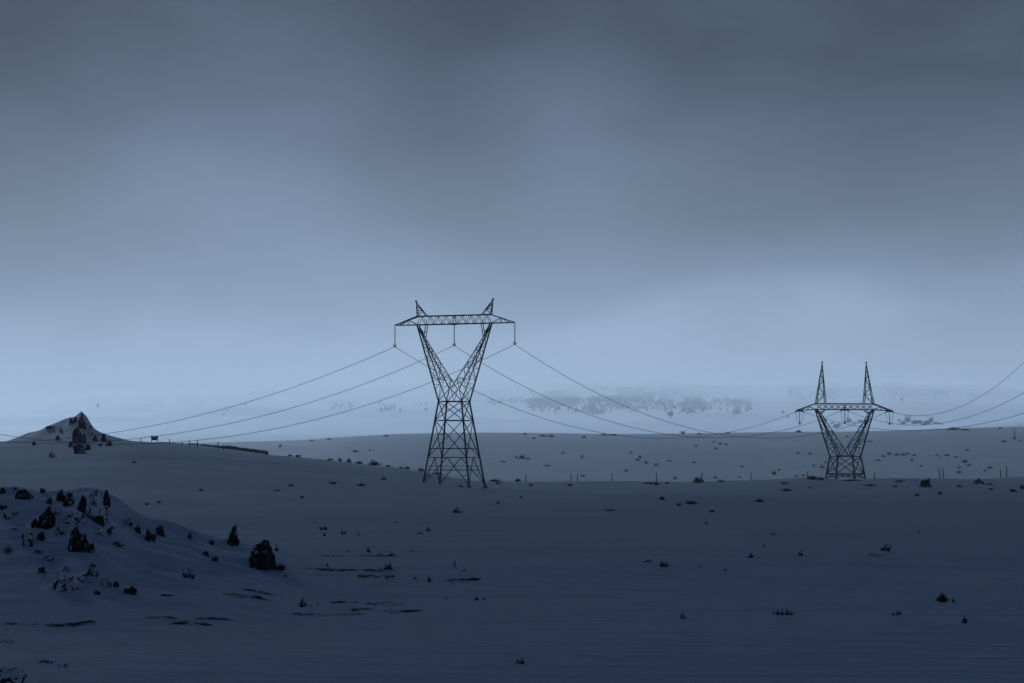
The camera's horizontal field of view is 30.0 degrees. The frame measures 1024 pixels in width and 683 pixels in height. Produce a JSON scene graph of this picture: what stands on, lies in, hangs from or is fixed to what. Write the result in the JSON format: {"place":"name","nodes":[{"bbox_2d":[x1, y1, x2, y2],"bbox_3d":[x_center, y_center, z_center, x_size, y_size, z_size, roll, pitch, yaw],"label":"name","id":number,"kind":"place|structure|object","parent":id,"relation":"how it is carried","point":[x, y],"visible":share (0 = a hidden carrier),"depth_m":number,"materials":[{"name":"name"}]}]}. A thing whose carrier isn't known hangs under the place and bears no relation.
{"place":"outdoors","nodes":[
{"label":"outdoors","id":0,"kind":"place"},
{"bbox_2d":[299,596,307,606],"bbox_3d":[-6.337,7.893,57.889,0.189,0.366,0.379,-1,-4,21],"label":"heather tuft","id":1,"kind":"object","parent":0,"point":[301,604],"visible":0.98,"depth_m":57.87,"materials":[{"name":"black plant"}]},
{"bbox_2d":[0,381,1023,682],"bbox_3d":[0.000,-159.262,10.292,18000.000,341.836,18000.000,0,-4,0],"label":"ground","id":2,"kind":"structure","parent":0,"point":[570,585],"depth_m":94.75,"materials":[{"name":"white snow"}]},
{"bbox_2d":[0,488,5,493],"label":"rock","id":3,"kind":"object","parent":2,"relation":"on","point":[2,490],"visible":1,"depth_m":73.95,"materials":[{"name":"grey stone"}]},
{"bbox_2d":[0,505,6,509],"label":"rock","id":4,"kind":"object","parent":2,"relation":"on","point":[2,507],"visible":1,"depth_m":67.83,"materials":[{"name":"grey stone"}]},
{"bbox_2d":[0,639,14,642],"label":"bare ground strip","id":5,"kind":"object","parent":2,"relation":"on","point":[7,640],"visible":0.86,"depth_m":45.52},
{"bbox_2d":[3,543,12,553],"bbox_3d":[-15.791,6.495,59.885,0.295,0.333,0.429,0,-4,-3],"label":"heather tuft","id":6,"kind":"object","parent":2,"relation":"on","point":[7,550],"visible":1,"depth_m":59.87,"materials":[{"name":"brown plant"}]},
{"bbox_2d":[2,510,17,519],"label":"rocky crag","id":7,"kind":"structure","parent":2,"relation":"on","point":[9,514],"depth_m":65.71,"materials":[{"name":"grey stone"}]},
{"bbox_2d":[0,666,26,682],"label":"boulder","id":8,"kind":"object","parent":2,"relation":"on","point":[11,675],"visible":1,"depth_m":36.71,"materials":[{"name":"grey stone"}]},
{"bbox_2d":[0,622,39,624],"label":"bare ground strip","id":9,"kind":"object","parent":2,"relation":"on","point":[18,623],"visible":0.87,"depth_m":48.90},
{"bbox_2d":[15,489,33,499],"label":"rocky crag","id":10,"kind":"structure","parent":2,"relation":"on","point":[23,494],"depth_m":70.43,"materials":[{"name":"black stone"}]},
{"bbox_2d":[22,531,33,546],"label":"rocky crag","id":11,"kind":"structure","parent":2,"relation":"on","point":[28,539],"depth_m":60.66,"materials":[{"name":"grey stone"}]},
{"bbox_2d":[31,519,37,527],"bbox_3d":[-16.063,6.243,64.284,0.236,0.568,0.207,1,-4,-20],"label":"rock","id":12,"kind":"object","parent":2,"relation":"on","point":[34,523],"visible":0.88,"depth_m":64.25,"materials":[{"name":"black stone"}]},
{"bbox_2d":[37,531,44,540],"bbox_3d":[-15.050,6.306,61.157,0.224,0.493,0.230,-1,-4,12],"label":"rock","id":13,"kind":"object","parent":2,"relation":"on","point":[41,536],"visible":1,"depth_m":61.08,"materials":[{"name":"black stone"}]},
{"bbox_2d":[37,567,45,572],"bbox_3d":[-14.021,6.895,57.006,0.275,0.352,0.183,0,-4,0],"label":"rock","id":14,"kind":"object","parent":2,"relation":"on","point":[42,570],"visible":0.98,"depth_m":56.96,"materials":[{"name":"black stone"}]},
{"bbox_2d":[38,658,54,662],"bbox_3d":[-9.897,6.798,40.684,0.415,0.103,0.207,-1,-4,16],"label":"heather tuft","id":15,"kind":"object","parent":2,"relation":"on","point":[44,661],"visible":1,"depth_m":40.67,"materials":[{"name":"brown plant"}]},
{"bbox_2d":[37,506,55,529],"bbox_3d":[-15.676,6.171,64.254,0.569,1.313,0.453,-2,-4,31],"label":"boulder","id":16,"kind":"object","parent":2,"relation":"on","point":[47,519],"visible":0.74,"depth_m":64.15,"materials":[{"name":"black stone"}]},
{"bbox_2d":[39,554,53,560],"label":"rocky crag","id":17,"kind":"structure","parent":2,"relation":"on","point":[47,557],"depth_m":58.95,"materials":[{"name":"grey stone"}]},
{"bbox_2d":[52,507,61,515],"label":"rocky crag","id":18,"kind":"structure","parent":2,"relation":"on","point":[56,511],"depth_m":65.16,"materials":[{"name":"grey stone"}]},
{"bbox_2d":[55,525,65,535],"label":"rocky crag","id":19,"kind":"structure","parent":2,"relation":"on","point":[60,530],"depth_m":63.49,"materials":[{"name":"grey stone"}]},
{"bbox_2d":[56,489,65,501],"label":"rock","id":20,"kind":"object","parent":2,"relation":"on","point":[60,497],"visible":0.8,"depth_m":71.25,"materials":[{"name":"black stone"}]},
{"bbox_2d":[62,565,69,571],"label":"rocky crag","id":21,"kind":"structure","parent":2,"relation":"on","point":[66,568],"depth_m":57.38,"materials":[{"name":"grey stone"}]},
{"bbox_2d":[55,571,78,590],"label":"rocky crag","id":22,"kind":"structure","parent":2,"relation":"on","point":[65,582],"depth_m":54.28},
{"bbox_2d":[63,497,74,506],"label":"rocky crag","id":23,"kind":"structure","parent":2,"relation":"on","point":[69,501],"depth_m":69.98,"materials":[{"name":"grey stone"}]},
{"bbox_2d":[45,620,101,626],"bbox_3d":[-11.225,7.270,48.904,1.501,0.195,0.941,2,-4,-26],"label":"bare ground strip","id":24,"kind":"object","parent":2,"relation":"on","point":[87,623],"visible":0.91,"depth_m":48.76,"materials":[{"name":"brown soil"}]},
{"bbox_2d":[69,416,77,424],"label":"rock","id":25,"kind":"object","parent":2,"relation":"on","point":[73,421],"visible":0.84,"depth_m":411.45,"materials":[{"name":"grey stone"}]},
{"bbox_2d":[63,510,85,524],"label":"rocky crag","id":26,"kind":"structure","parent":2,"relation":"on","point":[76,517],"depth_m":64.66,"materials":[{"name":"grey stone"}]},
{"bbox_2d":[68,526,88,551],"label":"rocky crag","id":27,"kind":"structure","parent":2,"relation":"on","point":[78,542],"depth_m":60.38,"materials":[{"name":"black stone"}]},
{"bbox_2d":[72,426,85,443],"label":"rock","id":28,"kind":"object","parent":2,"relation":"on","point":[78,434],"visible":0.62,"depth_m":378.45,"materials":[{"name":"grey stone"}]},
{"bbox_2d":[73,444,86,453],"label":"rock","id":29,"kind":"object","parent":2,"relation":"on","point":[78,448],"visible":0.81,"depth_m":348.44,"materials":[{"name":"grey stone"}]},
{"bbox_2d":[77,494,86,511],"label":"rock","id":30,"kind":"object","parent":2,"relation":"on","point":[82,504],"visible":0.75,"depth_m":66.20,"materials":[{"name":"black stone"}]},
{"bbox_2d":[78,411,85,429],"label":"rock","id":31,"kind":"object","parent":2,"relation":"on","point":[81,423],"visible":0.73,"depth_m":403.21,"materials":[{"name":"grey stone"}]},
{"bbox_2d":[77,574,89,583],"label":"rocky crag","id":32,"kind":"structure","parent":2,"relation":"on","point":[83,578],"depth_m":55.38,"materials":[{"name":"grey stone"}]},
{"bbox_2d":[83,543,94,552],"bbox_3d":[-13.344,6.653,60.293,0.383,0.609,0.274,0,-4,0],"label":"rock","id":33,"kind":"object","parent":2,"relation":"on","point":[90,549],"visible":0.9,"depth_m":60.22,"materials":[{"name":"grey stone"}]},
{"bbox_2d":[87,426,92,434],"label":"rock","id":34,"kind":"object","parent":2,"relation":"on","point":[90,431],"visible":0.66,"depth_m":400.30,"materials":[{"name":"grey stone"}]},
{"bbox_2d":[85,563,98,576],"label":"rocky crag","id":35,"kind":"structure","parent":2,"relation":"on","point":[92,570],"depth_m":56.12,"materials":[{"name":"grey stone"}]},
{"bbox_2d":[83,488,109,525],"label":"rocky crag","id":36,"kind":"structure","parent":2,"relation":"on","point":[96,510],"depth_m":65.76,"materials":[{"name":"grey stone"}]},
{"bbox_2d":[95,526,111,536],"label":"rocky crag","id":37,"kind":"structure","parent":2,"relation":"on","point":[104,531],"depth_m":63.59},
{"bbox_2d":[100,433,106,441],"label":"rock","id":38,"kind":"object","parent":2,"relation":"on","point":[103,437],"visible":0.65,"depth_m":386.53,"materials":[{"name":"grey stone"}]},
{"bbox_2d":[100,578,111,586],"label":"rocky crag","id":39,"kind":"structure","parent":2,"relation":"on","point":[105,583],"depth_m":55.51,"materials":[{"name":"grey stone"}]},
{"bbox_2d":[103,490,110,507],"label":"rock","id":40,"kind":"object","parent":2,"relation":"on","point":[106,500],"visible":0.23,"depth_m":69.41,"materials":[{"name":"black stone"}]},
{"bbox_2d":[113,581,118,587],"bbox_3d":[-11.556,7.145,55.744,0.181,0.326,0.114,2,-4,-31],"label":"rock","id":41,"kind":"object","parent":2,"relation":"on","point":[116,584],"visible":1,"depth_m":55.72,"materials":[{"name":"black stone"}]},
{"bbox_2d":[112,540,123,547],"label":"rocky crag","id":42,"kind":"structure","parent":2,"relation":"on","point":[120,544],"depth_m":63.00,"materials":[{"name":"grey stone"}]},
{"bbox_2d":[123,516,132,527],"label":"rocky crag","id":43,"kind":"structure","parent":2,"relation":"on","point":[128,521],"depth_m":68.41,"materials":[{"name":"grey stone"}]},
{"bbox_2d":[124,586,136,594],"bbox_3d":[-11.079,7.290,55.383,0.438,0.410,0.232,0,-4,0],"label":"rock","id":44,"kind":"object","parent":2,"relation":"on","point":[131,590],"visible":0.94,"depth_m":55.32,"materials":[{"name":"black stone"}]},
{"bbox_2d":[135,523,140,533],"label":"rock","id":45,"kind":"object","parent":2,"relation":"on","point":[137,529],"visible":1,"depth_m":68.42,"materials":[{"name":"black stone"}]},
{"bbox_2d":[144,529,150,541],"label":"rock","id":46,"kind":"object","parent":2,"relation":"on","point":[147,536],"visible":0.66,"depth_m":68.23,"materials":[{"name":"black stone"}]},
{"bbox_2d":[151,534,155,542],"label":"rock","id":47,"kind":"object","parent":2,"relation":"on","point":[153,537],"visible":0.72,"depth_m":68.43,"materials":[{"name":"black stone"}]},
{"bbox_2d":[156,525,165,536],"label":"rock","id":48,"kind":"object","parent":2,"relation":"on","point":[160,530],"visible":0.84,"depth_m":69.90,"materials":[{"name":"black stone"}]},
{"bbox_2d":[145,616,184,620],"bbox_3d":[-9.203,7.468,51.157,1.182,0.229,0.811,0,-4,0],"label":"bare ground strip","id":49,"kind":"object","parent":2,"relation":"on","point":[166,617],"visible":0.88,"depth_m":51.05,"materials":[{"name":"soil"}]},
{"bbox_2d":[183,568,195,578],"bbox_3d":[-10.363,7.421,61.038,0.437,0.452,0.388,-3,-5,39],"label":"heather tuft","id":50,"kind":"object","parent":2,"relation":"on","point":[191,576],"visible":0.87,"depth_m":61.01,"materials":[{"name":"black plant"}]},
{"bbox_2d":[170,620,212,625],"bbox_3d":[-8.417,7.480,50.469,1.207,0.187,1.222,0,-4,0],"label":"bare ground strip","id":51,"kind":"object","parent":2,"relation":"on","point":[182,622],"visible":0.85,"depth_m":50.26,"materials":[{"name":"brown soil"}]},
{"bbox_2d":[194,617,237,620],"bbox_3d":[-7.958,7.542,51.576,1.246,0.198,0.469,0,-4,0],"label":"bare ground strip","id":52,"kind":"object","parent":2,"relation":"on","point":[210,618],"visible":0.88,"depth_m":51.53,"materials":[{"name":"brown soil"}]},
{"bbox_2d":[188,443,267,454],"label":"stone bank","id":53,"kind":"structure","parent":2,"relation":"on","point":[245,449],"depth_m":560.35,"materials":[{"name":"grey stone"}]},
{"bbox_2d":[226,525,239,546],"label":"boulder","id":54,"kind":"object","parent":2,"relation":"on","point":[232,539],"visible":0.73,"depth_m":74.61,"materials":[{"name":"black stone"}]},
{"bbox_2d":[223,593,268,600],"bbox_3d":[-8.251,7.914,58.901,1.390,0.352,1.109,1,-4,-22],"label":"bare ground strip","id":55,"kind":"object","parent":2,"relation":"on","point":[239,595],"visible":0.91,"depth_m":58.80,"materials":[{"name":"brown soil"}]},
{"bbox_2d":[242,588,271,594],"bbox_3d":[-8.043,8.014,60.814,1.194,0.308,0.727,0,-4,0],"label":"bare ground strip","id":56,"kind":"object","parent":2,"relation":"on","point":[256,591],"visible":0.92,"depth_m":60.65,"materials":[{"name":"brown soil"}]},
{"bbox_2d":[249,540,277,570],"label":"boulder","id":57,"kind":"object","parent":2,"relation":"on","point":[263,557],"visible":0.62,"depth_m":67.97,"materials":[{"name":"grey stone"}]},
{"bbox_2d":[277,562,286,570],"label":"shrub","id":58,"kind":"object","parent":2,"relation":"on","point":[281,567],"visible":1,"depth_m":68.31,"materials":[{"name":"plant"}]},
{"bbox_2d":[293,613,344,615],"bbox_3d":[-5.492,7.878,54.867,1.733,0.159,0.873,0,-4,0],"label":"bare ground strip","id":59,"kind":"object","parent":2,"relation":"on","point":[314,614],"visible":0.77,"depth_m":54.70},
{"bbox_2d":[318,555,342,556],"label":"bare ground strip","id":60,"kind":"object","parent":2,"relation":"on","point":[332,555],"visible":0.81,"depth_m":82.58,"materials":[{"name":"soil"}]},
{"bbox_2d":[307,568,361,570],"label":"bare ground strip","id":61,"kind":"object","parent":2,"relation":"on","point":[324,569],"visible":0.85,"depth_m":71.51,"materials":[{"name":"black soil"}]},
{"bbox_2d":[331,600,360,603],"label":"bare ground strip","id":62,"kind":"object","parent":2,"relation":"on","point":[347,601],"visible":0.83,"depth_m":59.63,"materials":[{"name":"black soil"}]},
{"bbox_2d":[345,613,365,615],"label":"bare ground strip","id":63,"kind":"object","parent":2,"relation":"on","point":[349,614],"visible":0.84,"depth_m":54.90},
{"bbox_2d":[349,608,375,610],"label":"bare ground strip","id":64,"kind":"object","parent":2,"relation":"on","point":[356,609],"visible":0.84,"depth_m":56.84,"materials":[{"name":"soil"}]},
{"bbox_2d":[357,574,372,577],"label":"bare ground strip","id":65,"kind":"object","parent":2,"relation":"on","point":[361,575],"visible":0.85,"depth_m":69.02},
{"bbox_2d":[367,460,381,465],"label":"shrub","id":66,"kind":"object","parent":2,"relation":"on","point":[374,463],"visible":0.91,"depth_m":412.33,"materials":[{"name":"plant"}]},
{"bbox_2d":[362,569,395,572],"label":"bare ground strip","id":67,"kind":"object","parent":2,"relation":"on","point":[374,570],"visible":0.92,"depth_m":71.30,"materials":[{"name":"soil"}]},
{"bbox_2d":[357,555,400,556],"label":"bare ground strip","id":68,"kind":"object","parent":2,"relation":"on","point":[380,555],"visible":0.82,"depth_m":82.72,"materials":[{"name":"brown soil"}]},
{"bbox_2d":[365,601,403,605],"bbox_3d":[-3.946,8.136,59.037,1.145,0.165,1.481,2,-4,-33],"label":"bare ground strip","id":69,"kind":"object","parent":2,"relation":"on","point":[389,603],"visible":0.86,"depth_m":58.95,"materials":[{"name":"soil"}]},
{"bbox_2d":[383,562,392,569],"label":"heather tuft","id":70,"kind":"object","parent":2,"relation":"on","point":[389,567],"visible":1,"depth_m":71.73,"materials":[{"name":"brown plant"}]},
{"bbox_2d":[383,610,421,612],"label":"bare ground strip","id":71,"kind":"object","parent":2,"relation":"on","point":[395,611],"visible":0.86,"depth_m":55.96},
{"bbox_2d":[393,298,516,488],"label":"lattice pylon","id":72,"kind":"object","parent":2,"relation":"on","point":[485,336],"visible":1,"depth_m":330.05,"materials":[{"name":"metal"}]},
{"bbox_2d":[20,347,393,441],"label":"power cable","id":73,"kind":"object","parent":72,"relation":"hanging from","point":[210,412],"visible":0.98,"depth_m":346.40,"materials":[{"name":"black metal"}]},
{"bbox_2d":[11,346,452,442],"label":"power cable","id":74,"kind":"object","parent":72,"relation":"hanging from","point":[251,418],"visible":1,"depth_m":329.81,"materials":[{"name":"black metal"}]},
{"bbox_2d":[0,345,512,443],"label":"power cable","id":75,"kind":"object","parent":72,"relation":"hanging from","point":[270,429],"visible":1,"depth_m":327.49,"materials":[{"name":"black metal"}]},
{"bbox_2d":[442,577,480,582],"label":"bare ground strip","id":76,"kind":"object","parent":2,"relation":"on","point":[461,580],"visible":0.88,"depth_m":67.78,"materials":[{"name":"brown soil"}]},
{"bbox_2d":[516,657,525,663],"bbox_3d":[0.187,6.764,40.482,0.238,0.164,0.268,-1,-4,14],"label":"heather tuft","id":77,"kind":"object","parent":2,"relation":"on","point":[520,662],"visible":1,"depth_m":40.47,"materials":[{"name":"brown plant"}]},
{"bbox_2d":[139,386,1023,414],"bbox_3d":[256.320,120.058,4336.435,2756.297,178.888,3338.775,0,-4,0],"label":"woods","id":78,"kind":"object","parent":2,"relation":"on","point":[545,401],"visible":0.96,"depth_m":4366.60,"materials":[{"name":"grey plant"}]},
{"bbox_2d":[659,562,668,566],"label":"heather tuft","id":79,"kind":"object","parent":2,"relation":"on","point":[662,564],"visible":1,"depth_m":74.90,"materials":[{"name":"brown plant"}]},
{"bbox_2d":[666,410,673,418],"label":"tree","id":80,"kind":"object","parent":2,"relation":"on","point":[670,413],"visible":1,"depth_m":2550.60,"materials":[{"name":"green plant"}]},
{"bbox_2d":[693,477,703,482],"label":"shrub","id":81,"kind":"object","parent":2,"relation":"on","point":[696,480],"visible":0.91,"depth_m":397.85,"materials":[{"name":"plant"}]},
{"bbox_2d":[806,474,817,479],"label":"shrub","id":82,"kind":"object","parent":2,"relation":"on","point":[813,477],"visible":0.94,"depth_m":391.92,"materials":[{"name":"plant"}]},
{"bbox_2d":[795,362,893,478],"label":"lattice pylon","id":83,"kind":"object","parent":2,"relation":"on","point":[844,421],"visible":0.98,"depth_m":411.53,"materials":[{"name":"metal"}]},
{"bbox_2d":[396,347,794,438],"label":"power cable","id":84,"kind":"object","parent":83,"relation":"hanging from","point":[585,429],"visible":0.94,"depth_m":365.09,"materials":[{"name":"black metal"}]},
{"bbox_2d":[455,346,839,437],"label":"power cable","id":85,"kind":"object","parent":83,"relation":"hanging from","point":[641,429],"visible":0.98,"depth_m":365.84,"materials":[{"name":"black metal"}]},
{"bbox_2d":[515,344,883,437],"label":"power cable","id":86,"kind":"object","parent":83,"relation":"hanging from","point":[676,424],"visible":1,"depth_m":357.75,"materials":[{"name":"black metal"}]},
{"bbox_2d":[804,412,1023,430],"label":"power cable","id":87,"kind":"object","parent":83,"relation":"hanging from","point":[915,430],"visible":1,"depth_m":374.54,"materials":[{"name":"black metal"}]},
{"bbox_2d":[849,393,1022,424],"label":"power cable","id":88,"kind":"object","parent":83,"relation":"attached to","point":[944,422],"visible":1,"depth_m":374.06,"materials":[{"name":"black metal"}]},
{"bbox_2d":[897,365,1020,415],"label":"power cable","id":89,"kind":"object","parent":83,"relation":"attached to","point":[965,404],"visible":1,"depth_m":381.74,"materials":[{"name":"black metal"}]},
{"bbox_2d":[867,553,883,556],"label":"bare ground strip","id":90,"kind":"object","parent":2,"relation":"on","point":[873,554],"visible":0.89,"depth_m":83.40,"materials":[{"name":"soil"}]},
{"bbox_2d":[881,543,890,550],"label":"heather tuft","id":91,"kind":"object","parent":2,"relation":"on","point":[885,548],"visible":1,"depth_m":87.23,"materials":[{"name":"brown plant"}]},
{"bbox_2d":[904,414,911,421],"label":"shrub","id":92,"kind":"object","parent":2,"relation":"on","point":[907,419],"visible":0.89,"depth_m":2212.10,"materials":[{"name":"plant"}]},
{"bbox_2d":[919,478,930,486],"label":"boulder","id":93,"kind":"object","parent":2,"relation":"on","point":[925,483],"visible":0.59,"depth_m":289.25,"materials":[{"name":"grey stone"}]},
{"bbox_2d":[936,593,948,601],"bbox_3d":[13.103,7.785,58.189,0.436,0.352,0.392,1,-4,-19],"label":"shrub","id":94,"kind":"object","parent":2,"relation":"on","point":[944,597],"visible":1,"depth_m":58.09,"materials":[{"name":"black plant"}]},
{"bbox_2d":[974,478,984,483],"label":"boulder","id":95,"kind":"object","parent":2,"relation":"on","point":[978,481],"visible":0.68,"depth_m":335.21,"materials":[{"name":"grey stone"}]},
{"bbox_2d":[0,0,1023,396],"label":"sky","id":96,"kind":"structure","parent":0,"point":[197,196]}
]}

